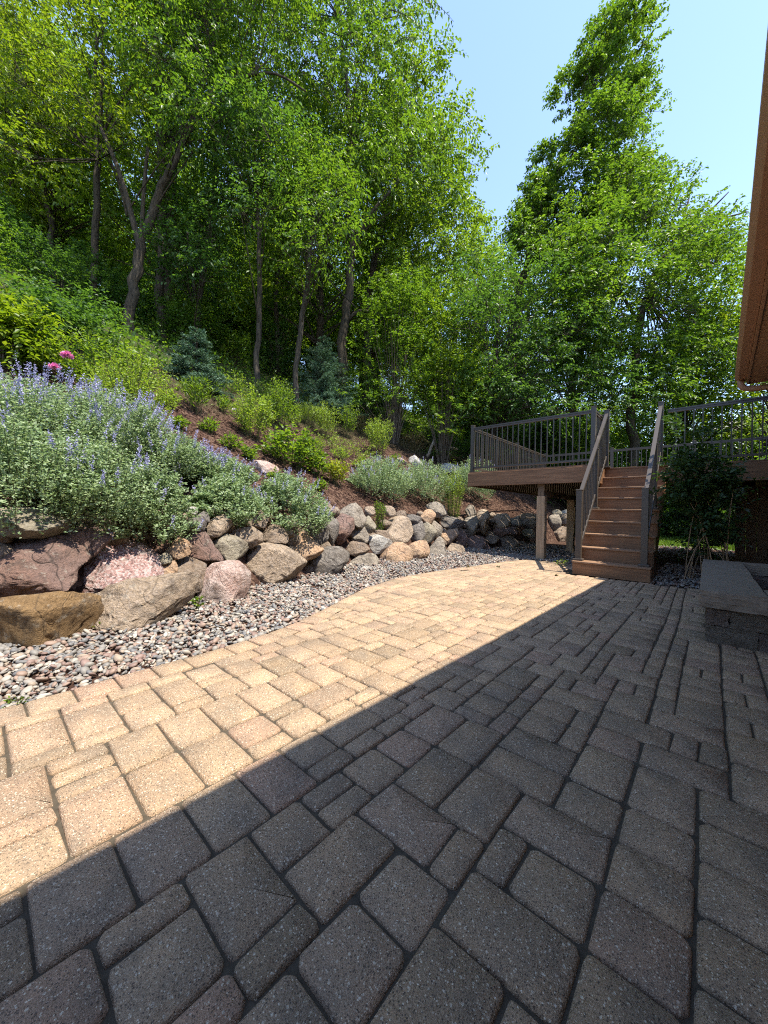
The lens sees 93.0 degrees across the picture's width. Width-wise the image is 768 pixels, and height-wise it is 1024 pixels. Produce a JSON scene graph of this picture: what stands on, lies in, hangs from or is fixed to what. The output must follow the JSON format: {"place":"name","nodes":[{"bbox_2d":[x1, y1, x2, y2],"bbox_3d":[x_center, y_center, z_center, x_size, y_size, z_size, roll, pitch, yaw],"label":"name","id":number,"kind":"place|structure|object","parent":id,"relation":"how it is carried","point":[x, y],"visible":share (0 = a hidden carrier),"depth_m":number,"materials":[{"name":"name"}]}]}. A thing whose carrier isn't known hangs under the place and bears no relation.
{"place":"outdoors","nodes":[
{"label":"outdoors","id":0,"kind":"place"},
{"bbox_2d":[0,552,524,708],"bbox_3d":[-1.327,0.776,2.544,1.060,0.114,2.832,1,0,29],"label":"pebble gravel","id":1,"kind":"structure","parent":0,"point":[61,661],"depth_m":2.17,"materials":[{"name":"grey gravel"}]},
{"bbox_2d":[286,547,533,598],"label":"gravel","id":2,"kind":"structure","parent":1,"relation":"on","point":[380,572],"depth_m":5.02,"materials":[{"name":"grey gravel"}]},
{"bbox_2d":[0,560,767,1023],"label":"patio","id":3,"kind":"structure","parent":0,"point":[522,792],"depth_m":0.97,"materials":[{"name":"beige stone"}]},
{"bbox_2d":[572,401,665,582],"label":"stairs","id":4,"kind":"structure","parent":3,"relation":"on","point":[616,506],"depth_m":5.36,"materials":[{"name":"brown wood"}]},
{"bbox_2d":[699,559,767,652],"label":"planter","id":5,"kind":"object","parent":3,"relation":"on","point":[734,599],"visible":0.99,"depth_m":2.39,"materials":[{"name":"concrete"}]},
{"bbox_2d":[0,261,767,605],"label":"hillside","id":6,"kind":"structure","parent":0,"point":[352,491],"depth_m":7.64,"materials":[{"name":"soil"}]},
{"bbox_2d":[0,206,24,266],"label":"understory bush","id":7,"kind":"object","parent":6,"relation":"on","point":[3,226],"visible":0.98,"depth_m":8.38,"materials":[{"name":"green plant"}]},
{"bbox_2d":[0,182,35,268],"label":"understory bush","id":8,"kind":"object","parent":6,"relation":"on","point":[11,212],"visible":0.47,"depth_m":11.08,"materials":[{"name":"green plant"}]},
{"bbox_2d":[0,205,65,272],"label":"understory bush","id":9,"kind":"object","parent":6,"relation":"on","point":[18,220],"visible":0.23,"depth_m":13.60,"materials":[{"name":"green plant"}]},
{"bbox_2d":[0,283,77,382],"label":"woodland bush","id":10,"kind":"object","parent":6,"relation":"on","point":[16,321],"visible":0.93,"depth_m":4.09,"materials":[{"name":"green plant"}]},
{"bbox_2d":[0,0,88,257],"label":"slim tree","id":11,"kind":"object","parent":6,"relation":"on","point":[8,168],"visible":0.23,"depth_m":13.17,"materials":[{"name":"green plant"}]},
{"bbox_2d":[0,11,93,283],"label":"slim tree","id":12,"kind":"object","parent":6,"relation":"on","point":[52,223],"visible":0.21,"depth_m":12.77,"materials":[{"name":"green plant"}]},
{"bbox_2d":[0,409,109,537],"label":"catmint","id":13,"kind":"object","parent":6,"relation":"on","point":[14,458],"visible":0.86,"depth_m":2.32,"materials":[{"name":"green plant"}]},
{"bbox_2d":[0,218,110,300],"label":"understory bush","id":14,"kind":"object","parent":6,"relation":"on","point":[74,268],"visible":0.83,"depth_m":9.70,"materials":[{"name":"green plant"}]},
{"bbox_2d":[0,353,128,420],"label":"catmint","id":15,"kind":"object","parent":6,"relation":"on","point":[32,380],"visible":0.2,"depth_m":3.39,"materials":[{"name":"green plant"}]},
{"bbox_2d":[0,268,134,361],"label":"woodland bush","id":16,"kind":"object","parent":6,"relation":"on","point":[94,314],"visible":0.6,"depth_m":5.72,"materials":[{"name":"green plant"}]},
{"bbox_2d":[0,364,136,453],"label":"catmint","id":17,"kind":"object","parent":6,"relation":"on","point":[9,406],"visible":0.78,"depth_m":2.90,"materials":[{"name":"green plant"}]},
{"bbox_2d":[0,43,149,281],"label":"woodland tree","id":18,"kind":"object","parent":6,"relation":"on","point":[58,212],"visible":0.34,"depth_m":13.80,"materials":[{"name":"green plant"}]},
{"bbox_2d":[0,138,152,300],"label":"understory bush","id":19,"kind":"object","parent":6,"relation":"on","point":[71,226],"visible":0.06,"depth_m":18.57,"materials":[{"name":"green plant"}]},
{"bbox_2d":[7,0,154,261],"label":"woodland tree","id":20,"kind":"object","parent":6,"relation":"on","point":[56,28],"visible":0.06,"depth_m":17.90,"materials":[{"name":"green plant"}]},
{"bbox_2d":[0,426,168,538],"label":"catmint","id":21,"kind":"object","parent":6,"relation":"on","point":[111,473],"visible":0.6,"depth_m":2.61,"materials":[{"name":"green plant"}]},
{"bbox_2d":[21,226,153,308],"bbox_3d":[-16.180,-13.954,20.494,6.258,4.762,6.785,1,0,-9],"label":"understory bush","id":22,"kind":"object","parent":6,"relation":"on","point":[143,289],"visible":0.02,"depth_m":19.61,"materials":[{"name":"green plant"}]},
{"bbox_2d":[0,0,195,306],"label":"young maple","id":23,"kind":"object","parent":6,"relation":"on","point":[94,118],"visible":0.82,"depth_m":10.44,"materials":[{"name":"green plant"}]},
{"bbox_2d":[15,373,180,456],"bbox_3d":[-2.722,-0.942,3.571,1.316,0.815,1.313,1,0,42],"label":"catmint","id":24,"kind":"object","parent":6,"relation":"on","point":[131,424],"visible":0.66,"depth_m":3.42,"materials":[{"name":"green plant"}]},
{"bbox_2d":[48,236,151,308],"bbox_3d":[-9.275,-7.500,11.949,2.970,2.084,2.739,1,0,43],"label":"understory bush","id":25,"kind":"object","parent":6,"relation":"on","point":[110,279],"visible":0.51,"depth_m":11.48,"materials":[{"name":"green plant"}]},
{"bbox_2d":[19,322,185,404],"bbox_3d":[-3.761,-1.856,4.825,1.717,1.149,1.696,1,0,29],"label":"peony bush","id":26,"kind":"object","parent":6,"relation":"on","point":[71,359],"visible":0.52,"depth_m":4.54,"materials":[{"name":"green plant"}]},
{"bbox_2d":[84,282,154,327],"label":"understory bush","id":27,"kind":"object","parent":6,"relation":"on","point":[138,314],"visible":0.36,"depth_m":12.00,"materials":[{"name":"green plant"}]},
{"bbox_2d":[73,345,181,427],"bbox_3d":[-3.091,-1.435,4.464,1.113,1.205,1.154,1,0,42],"label":"spirea shrub","id":28,"kind":"object","parent":6,"relation":"on","point":[128,379],"visible":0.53,"depth_m":4.36,"materials":[{"name":"green plant"}]},
{"bbox_2d":[94,453,204,545],"bbox_3d":[-1.953,-0.104,3.046,0.849,0.753,0.795,1,0,42],"label":"catmint","id":29,"kind":"object","parent":6,"relation":"on","point":[174,502],"visible":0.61,"depth_m":2.98,"materials":[{"name":"green plant"}]},
{"bbox_2d":[8,0,293,337],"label":"woodland tree","id":30,"kind":"object","parent":6,"relation":"on","point":[107,200],"visible":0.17,"depth_m":13.54,"materials":[{"name":"green plant"}]},
{"bbox_2d":[105,417,223,478],"bbox_3d":[-2.306,-0.646,3.837,1.074,0.641,1.109,1,0,42],"label":"catmint","id":31,"kind":"object","parent":6,"relation":"on","point":[178,449],"visible":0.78,"depth_m":3.63,"materials":[{"name":"green plant"}]},
{"bbox_2d":[99,138,232,299],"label":"woodland tree","id":32,"kind":"object","parent":6,"relation":"on","point":[134,246],"visible":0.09,"depth_m":18.90,"materials":[{"name":"green plant"}]},
{"bbox_2d":[114,0,227,343],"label":"ivy tree","id":33,"kind":"object","parent":6,"relation":"on","point":[159,287],"visible":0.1,"depth_m":12.38,"materials":[{"name":"green plant"}]},
{"bbox_2d":[139,288,218,353],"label":"understory bush","id":34,"kind":"object","parent":6,"relation":"on","point":[171,310],"visible":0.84,"depth_m":11.61,"materials":[{"name":"green plant"}]},
{"bbox_2d":[102,166,261,343],"bbox_3d":[-6.100,-8.391,11.800,6.242,6.980,4.492,1,0,42],"label":"slim tree","id":35,"kind":"object","parent":6,"relation":"on","point":[193,243],"visible":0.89,"depth_m":11.07,"materials":[{"name":"green plant"}]},
{"bbox_2d":[123,245,241,339],"bbox_3d":[-11.402,-12.745,21.571,6.549,4.596,6.040,1,0,-39],"label":"understory bush","id":36,"kind":"object","parent":6,"relation":"on","point":[180,300],"visible":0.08,"depth_m":21.01,"materials":[{"name":"green plant"}]},
{"bbox_2d":[158,324,234,398],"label":"spruce tree","id":37,"kind":"object","parent":6,"relation":"on","point":[186,361],"visible":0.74,"depth_m":7.89,"materials":[{"name":"green plant"}]},
{"bbox_2d":[175,373,220,415],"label":"lime perennial","id":38,"kind":"object","parent":6,"relation":"on","point":[197,390],"visible":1,"depth_m":6.32,"materials":[{"name":"green plant"}]},
{"bbox_2d":[166,290,243,359],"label":"understory bush","id":39,"kind":"object","parent":6,"relation":"on","point":[218,319],"visible":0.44,"depth_m":13.35,"materials":[{"name":"green plant"}]},
{"bbox_2d":[156,443,262,485],"bbox_3d":[-2.002,-0.518,4.225,1.082,0.552,1.130,1,0,42],"label":"catmint","id":40,"kind":"object","parent":6,"relation":"on","point":[228,464],"visible":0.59,"depth_m":3.98,"materials":[{"name":"green plant"}]},
{"bbox_2d":[197,414,221,433],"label":"ground plant","id":41,"kind":"object","parent":6,"relation":"on","point":[212,423],"visible":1,"depth_m":5.94,"materials":[{"name":"green plant"}]},
{"bbox_2d":[89,0,330,330],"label":"forked tree","id":42,"kind":"object","parent":6,"relation":"on","point":[218,13],"visible":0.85,"depth_m":9.76,"materials":[{"name":"green plant"}]},
{"bbox_2d":[148,0,274,335],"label":"slim tree","id":43,"kind":"object","parent":6,"relation":"on","point":[215,170],"visible":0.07,"depth_m":11.74,"materials":[{"name":"green plant"}]},
{"bbox_2d":[187,469,270,526],"bbox_3d":[-1.689,-0.142,3.884,0.979,0.599,0.960,1,0,42],"label":"catmint","id":44,"kind":"object","parent":6,"relation":"on","point":[233,489],"visible":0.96,"depth_m":3.69,"materials":[{"name":"green plant"}]},
{"bbox_2d":[218,431,244,449],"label":"ground plant","id":45,"kind":"object","parent":6,"relation":"on","point":[232,441],"visible":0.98,"depth_m":5.79,"materials":[{"name":"green plant"}]},
{"bbox_2d":[175,237,288,342],"bbox_3d":[-9.689,-13.376,23.242,8.633,6.058,7.961,1,0,26],"label":"understory bush","id":46,"kind":"object","parent":6,"relation":"on","point":[228,300],"visible":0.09,"depth_m":21.86,"materials":[{"name":"green plant"}]},
{"bbox_2d":[212,325,254,367],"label":"understory bush","id":47,"kind":"object","parent":6,"relation":"on","point":[239,347],"visible":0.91,"depth_m":13.48,"materials":[{"name":"green plant"}]},
{"bbox_2d":[155,58,328,393],"bbox_3d":[-3.961,-8.433,11.160,4.428,9.995,5.776,1,0,-15],"label":"slim tree","id":48,"kind":"object","parent":6,"relation":"on","point":[247,203],"visible":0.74,"depth_m":10.01,"materials":[{"name":"green plant"}]},
{"bbox_2d":[0,245,488,456],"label":"undergrowth","id":49,"kind":"object","parent":6,"relation":"on","point":[140,325],"visible":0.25,"depth_m":11.10,"materials":[{"name":"green plant"}]},
{"bbox_2d":[225,381,279,442],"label":"round shrub","id":50,"kind":"object","parent":6,"relation":"on","point":[249,411],"visible":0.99,"depth_m":7.01,"materials":[{"name":"green plant"}]},
{"bbox_2d":[252,460,278,474],"bbox_3d":[-1.831,-0.683,5.648,0.230,0.241,0.399,1,0,65],"label":"rock","id":51,"kind":"object","parent":6,"relation":"on","point":[263,466],"visible":0.55,"depth_m":5.60,"materials":[{"name":"beige stone"}]},
{"bbox_2d":[216,175,328,349],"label":"woodland tree","id":52,"kind":"object","parent":6,"relation":"on","point":[243,285],"visible":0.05,"depth_m":20.45,"materials":[{"name":"green plant"}]},
{"bbox_2d":[253,337,302,379],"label":"understory bush","id":53,"kind":"object","parent":6,"relation":"on","point":[281,362],"visible":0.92,"depth_m":15.43,"materials":[{"name":"green plant"}]},
{"bbox_2d":[257,375,300,429],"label":"round shrub","id":54,"kind":"object","parent":6,"relation":"on","point":[278,408],"visible":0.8,"depth_m":8.62,"materials":[{"name":"green plant"}]},
{"bbox_2d":[231,197,330,357],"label":"woodland tree","id":55,"kind":"object","parent":6,"relation":"on","point":[281,284],"visible":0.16,"depth_m":19.35,"materials":[{"name":"green plant"}]},
{"bbox_2d":[0,502,566,649],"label":"boulder wall","id":56,"kind":"structure","parent":6,"relation":"on","point":[130,584],"depth_m":2.95,"materials":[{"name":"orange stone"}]},
{"bbox_2d":[252,294,316,373],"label":"woodland bush","id":57,"kind":"object","parent":6,"relation":"on","point":[275,325],"visible":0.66,"depth_m":16.22,"materials":[{"name":"green plant"}]},
{"bbox_2d":[253,422,328,471],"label":"ligularia plant","id":58,"kind":"object","parent":6,"relation":"on","point":[301,447],"visible":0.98,"depth_m":6.48,"materials":[{"name":"green plant"}]},
{"bbox_2d":[256,468,335,538],"bbox_3d":[-1.200,-0.121,4.607,1.243,0.903,1.181,1,0,42],"label":"catmint","id":59,"kind":"object","parent":6,"relation":"on","point":[289,489],"visible":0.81,"depth_m":4.38,"materials":[{"name":"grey plant"}]},
{"bbox_2d":[255,41,358,378],"bbox_3d":[-4.102,-12.826,16.375,7.400,14.274,5.129,1,0,66],"label":"slim tree","id":60,"kind":"object","parent":6,"relation":"on","point":[277,282],"visible":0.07,"depth_m":15.89,"materials":[{"name":"green plant"}]},
{"bbox_2d":[231,97,383,411],"bbox_3d":[-2.436,-7.395,10.732,6.099,8.966,4.032,1,0,68],"label":"slim tree","id":61,"kind":"object","parent":6,"relation":"on","point":[312,231],"visible":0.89,"depth_m":10.09,"materials":[{"name":"green plant"}]},
{"bbox_2d":[295,401,319,426],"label":"grass tuft","id":62,"kind":"object","parent":6,"relation":"on","point":[305,414],"visible":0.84,"depth_m":10.34,"materials":[{"name":"green plant"}]},
{"bbox_2d":[298,447,331,476],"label":"ligularia plant","id":63,"kind":"object","parent":6,"relation":"on","point":[322,464],"visible":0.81,"depth_m":6.82,"materials":[{"name":"green plant"}]},
{"bbox_2d":[215,51,422,386],"bbox_3d":[-2.928,-12.205,17.035,9.333,13.921,7.898,1,0,21],"label":"woodland tree","id":64,"kind":"object","parent":6,"relation":"on","point":[321,308],"visible":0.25,"depth_m":16.23,"materials":[{"name":"green plant"}]},
{"bbox_2d":[281,335,368,421],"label":"spruce tree","id":65,"kind":"object","parent":6,"relation":"on","point":[327,376],"visible":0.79,"depth_m":11.58,"materials":[{"name":"green plant"}]},
{"bbox_2d":[310,400,340,440],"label":"tall perennial","id":66,"kind":"object","parent":6,"relation":"on","point":[320,414],"visible":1,"depth_m":10.05,"materials":[{"name":"green plant"}]},
{"bbox_2d":[175,0,491,409],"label":"elm tree","id":67,"kind":"object","parent":6,"relation":"on","point":[349,23],"visible":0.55,"depth_m":12.50,"materials":[{"name":"green plant"}]},
{"bbox_2d":[323,458,351,487],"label":"golden plant","id":68,"kind":"object","parent":6,"relation":"on","point":[335,472],"visible":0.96,"depth_m":6.94,"materials":[{"name":"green plant"}]},
{"bbox_2d":[337,400,359,440],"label":"tall perennial","id":69,"kind":"object","parent":6,"relation":"on","point":[348,418],"visible":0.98,"depth_m":10.82,"materials":[{"name":"green plant"}]},
{"bbox_2d":[331,437,381,458],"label":"weed","id":70,"kind":"object","parent":6,"relation":"on","point":[357,451],"visible":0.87,"depth_m":9.24,"materials":[{"name":"green plant"}]},
{"bbox_2d":[312,232,409,395],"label":"woodland tree","id":71,"kind":"object","parent":6,"relation":"on","point":[332,336],"visible":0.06,"depth_m":22.89,"materials":[{"name":"green plant"}]},
{"bbox_2d":[307,194,436,405],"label":"woodland tree","id":72,"kind":"object","parent":6,"relation":"on","point":[334,290],"visible":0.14,"depth_m":19.52,"materials":[{"name":"green plant"}]},
{"bbox_2d":[364,415,394,459],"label":"tall perennial","id":73,"kind":"object","parent":6,"relation":"on","point":[375,435],"visible":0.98,"depth_m":10.16,"materials":[{"name":"green plant"}]},
{"bbox_2d":[344,451,416,501],"bbox_3d":[-0.067,-0.724,7.557,1.540,1.056,1.496,1,0,42],"label":"catmint","id":74,"kind":"object","parent":6,"relation":"on","point":[386,477],"visible":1,"depth_m":7.29,"materials":[{"name":"green plant"}]},
{"bbox_2d":[373,501,387,529],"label":"sedum plant","id":75,"kind":"object","parent":6,"relation":"on","point":[379,523],"visible":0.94,"depth_m":6.26,"materials":[{"name":"green plant"}]},
{"bbox_2d":[335,259,452,444],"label":"tree","id":76,"kind":"object","parent":6,"relation":"on","point":[407,287],"visible":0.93,"depth_m":12.09,"materials":[{"name":"green plant"}]},
{"bbox_2d":[337,12,499,415],"bbox_3d":[1.511,-12.282,15.608,7.231,16.727,7.639,1,0,-5],"label":"sunlit maple","id":77,"kind":"object","parent":6,"relation":"on","point":[396,232],"visible":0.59,"depth_m":14.09,"materials":[{"name":"green plant"}]},
{"bbox_2d":[393,457,455,503],"bbox_3d":[0.905,-0.762,8.630,1.658,1.208,1.577,1,0,42],"label":"catmint","id":78,"kind":"object","parent":6,"relation":"on","point":[427,477],"visible":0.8,"depth_m":8.35,"materials":[{"name":"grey plant"}]},
{"bbox_2d":[380,255,484,424],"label":"woodland tree","id":79,"kind":"object","parent":6,"relation":"on","point":[443,276],"visible":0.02,"depth_m":22.98,"materials":[{"name":"green plant"}]},
{"bbox_2d":[394,288,501,464],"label":"tree","id":80,"kind":"object","parent":6,"relation":"on","point":[439,395],"visible":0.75,"depth_m":12.16,"materials":[{"name":"green plant"}]},
{"bbox_2d":[436,459,465,517],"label":"shrub","id":81,"kind":"object","parent":6,"relation":"on","point":[448,501],"visible":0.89,"depth_m":8.32,"materials":[{"name":"green plant"}]},
{"bbox_2d":[451,454,495,499],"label":"catmint","id":82,"kind":"object","parent":6,"relation":"on","point":[465,475],"visible":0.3,"depth_m":10.14,"materials":[{"name":"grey plant"}]},
{"bbox_2d":[416,212,541,443],"bbox_3d":[6.785,-11.964,25.551,8.683,15.304,10.260,1,0,-32],"label":"woodland tree","id":83,"kind":"object","parent":6,"relation":"on","point":[494,242],"visible":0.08,"depth_m":23.39,"materials":[{"name":"green plant"}]},
{"bbox_2d":[451,379,534,469],"bbox_3d":[4.070,-2.927,13.570,3.475,3.997,3.399,1,0,42],"label":"woodland bush","id":84,"kind":"object","parent":6,"relation":"on","point":[499,434],"visible":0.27,"depth_m":13.38,"materials":[{"name":"green plant"}]},
{"bbox_2d":[465,273,586,433],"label":"woodland tree","id":85,"kind":"object","parent":6,"relation":"on","point":[527,348],"visible":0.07,"depth_m":18.96,"materials":[{"name":"green plant"}]},
{"bbox_2d":[480,408,583,469],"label":"understory bush","id":86,"kind":"object","parent":6,"relation":"on","point":[544,440],"visible":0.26,"depth_m":16.81,"materials":[{"name":"green plant"}]},
{"bbox_2d":[486,402,585,468],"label":"understory bush","id":87,"kind":"object","parent":6,"relation":"on","point":[533,441],"visible":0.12,"depth_m":17.05,"materials":[{"name":"green plant"}]},
{"bbox_2d":[472,544,602,563],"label":"deck gravel","id":88,"kind":"structure","parent":6,"relation":"on","point":[553,556],"depth_m":7.81,"materials":[{"name":"grey gravel"}]},
{"bbox_2d":[468,395,767,563],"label":"deck","id":89,"kind":"structure","parent":88,"relation":"on","point":[544,482],"depth_m":6.69,"materials":[{"name":"brown wood"}]},
{"bbox_2d":[424,230,656,470],"bbox_3d":[5.949,-5.340,12.941,9.262,9.052,6.287,1,0,3],"label":"rounded tree","id":90,"kind":"object","parent":6,"relation":"on","point":[485,301],"visible":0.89,"depth_m":11.94,"materials":[{"name":"green plant"}]},
{"bbox_2d":[506,267,650,454],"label":"woodland tree","id":91,"kind":"object","parent":6,"relation":"on","point":[620,432],"visible":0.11,"depth_m":17.25,"materials":[{"name":"green plant"}]},
{"bbox_2d":[527,417,637,514],"bbox_3d":[8.191,-1.534,14.739,4.257,4.536,4.312,1,0,42],"label":"woodland bush","id":92,"kind":"object","parent":6,"relation":"on","point":[582,437],"visible":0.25,"depth_m":14.37,"materials":[{"name":"green plant"}]},
{"bbox_2d":[495,0,677,469],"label":"leaning tree","id":93,"kind":"object","parent":6,"relation":"on","point":[611,103],"visible":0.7,"depth_m":14.45,"materials":[{"name":"green plant"}]},
{"bbox_2d":[522,143,767,534],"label":"spreading tree","id":94,"kind":"object","parent":6,"relation":"on","point":[707,253],"visible":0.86,"depth_m":12.48,"materials":[{"name":"green plant"}]},
{"bbox_2d":[660,464,733,538],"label":"understory bush","id":95,"kind":"object","parent":6,"relation":"on","point":[663,530],"visible":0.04,"depth_m":14.67,"materials":[{"name":"green plant"}]},
{"bbox_2d":[649,411,767,579],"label":"dogwood shrub","id":96,"kind":"object","parent":6,"relation":"on","point":[689,489],"visible":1,"depth_m":4.68,"materials":[{"name":"green plant"}]},
{"bbox_2d":[0,0,767,445],"label":"sky","id":97,"kind":"structure","parent":0,"point":[713,56],"materials":[{"name":"blue"}]},
{"bbox_2d":[658,528,756,550],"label":"lawn","id":98,"kind":"structure","parent":0,"point":[686,538],"depth_m":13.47,"materials":[{"name":"green plant"}]},
{"bbox_2d":[602,303,767,536],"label":"woodland tree","id":99,"kind":"object","parent":98,"relation":"on","point":[689,422],"visible":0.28,"depth_m":14.58,"materials":[{"name":"green plant"}]},
{"bbox_2d":[653,263,767,461],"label":"woodland tree","id":100,"kind":"object","parent":98,"relation":"on","point":[736,426],"visible":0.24,"depth_m":13.94,"materials":[{"name":"green plant"}]},
{"bbox_2d":[650,545,767,588],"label":"gravel bed","id":101,"kind":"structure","parent":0,"point":[663,576],"depth_m":5.46,"materials":[{"name":"grey gravel"}]},
{"bbox_2d":[735,28,767,391],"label":"house","id":102,"kind":"structure","parent":0,"point":[752,359],"depth_m":2.72,"materials":[{"name":"brown wood"}]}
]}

